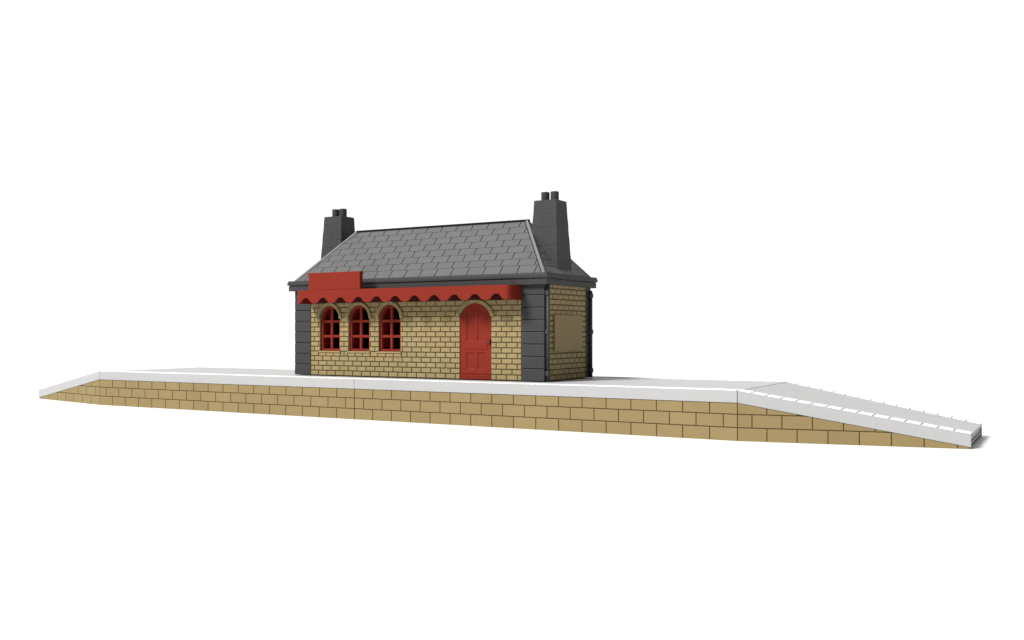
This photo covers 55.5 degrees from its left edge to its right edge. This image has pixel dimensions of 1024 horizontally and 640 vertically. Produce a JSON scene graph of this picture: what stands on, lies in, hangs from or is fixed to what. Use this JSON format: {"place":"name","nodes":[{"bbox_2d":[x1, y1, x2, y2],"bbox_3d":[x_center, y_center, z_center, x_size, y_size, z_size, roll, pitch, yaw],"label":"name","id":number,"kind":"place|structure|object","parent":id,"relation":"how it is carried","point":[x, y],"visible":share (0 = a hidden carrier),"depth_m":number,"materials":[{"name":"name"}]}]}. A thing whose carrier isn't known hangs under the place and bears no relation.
{"place":"outdoors","nodes":[
{"label":"outdoors","id":0,"kind":"place"},
{"bbox_2d":[0,337,1023,639],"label":"ground","id":1,"kind":"structure","parent":0,"point":[130,523],"depth_m":0.40,"materials":[{"name":"white paper"}]},
{"bbox_2d":[38,371,99,404],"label":"platform ramp","id":2,"kind":"structure","parent":1,"relation":"on","point":[84,389],"depth_m":1.05,"materials":[{"name":"beige brick"}]},
{"bbox_2d":[100,367,378,418],"bbox_3d":[-0.249,0.070,0.994,0.340,0.036,0.143,0,-1,30],"label":"platform section","id":3,"kind":"object","parent":1,"relation":"on","point":[279,391],"visible":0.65,"depth_m":0.93,"materials":[{"name":"brick"}]},
{"bbox_2d":[287,191,597,381],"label":"station building","id":4,"kind":"structure","parent":3,"relation":"on","point":[510,300],"depth_m":0.85,"materials":[{"name":"brick"}]},
{"bbox_2d":[317,303,342,355],"bbox_3d":[-0.166,0.009,0.910,0.030,0.049,0.016,0,-1,30],"label":"window","id":5,"kind":"structure","parent":4,"relation":"in","point":[328,321],"depth_m":0.91,"materials":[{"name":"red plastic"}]},
{"bbox_2d":[345,302,371,355],"bbox_3d":[-0.136,0.008,0.893,0.030,0.049,0.016,0,-1,30],"label":"window","id":6,"kind":"structure","parent":4,"relation":"in","point":[356,319],"depth_m":0.89,"materials":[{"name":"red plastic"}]},
{"bbox_2d":[375,302,403,356],"bbox_3d":[-0.106,0.008,0.875,0.030,0.050,0.016,0,-1,30],"label":"window","id":7,"kind":"structure","parent":4,"relation":"in","point":[387,336],"depth_m":0.87,"materials":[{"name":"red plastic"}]},
{"bbox_2d":[456,300,493,379],"bbox_3d":[-0.031,0.016,0.825,0.038,0.068,0.005,0,-1,30],"label":"door","id":8,"kind":"structure","parent":4,"relation":"in","point":[475,320],"depth_m":0.82,"materials":[{"name":"red wood"}]},
{"bbox_2d":[354,376,786,440],"bbox_3d":[0.045,0.068,0.823,0.340,0.036,0.143,0,-1,30],"label":"platform section","id":9,"kind":"object","parent":1,"relation":"on","point":[692,408],"visible":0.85,"depth_m":0.75,"materials":[{"name":"brick"}]},
{"bbox_2d":[738,381,981,448],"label":"platform ramp","id":10,"kind":"structure","parent":1,"relation":"on","point":[791,412],"depth_m":0.66,"materials":[{"name":"stone"}]},
{"bbox_2d":[0,0,1023,338],"label":"sky","id":11,"kind":"structure","parent":0,"point":[721,168],"materials":[{"name":"white"}]}
]}

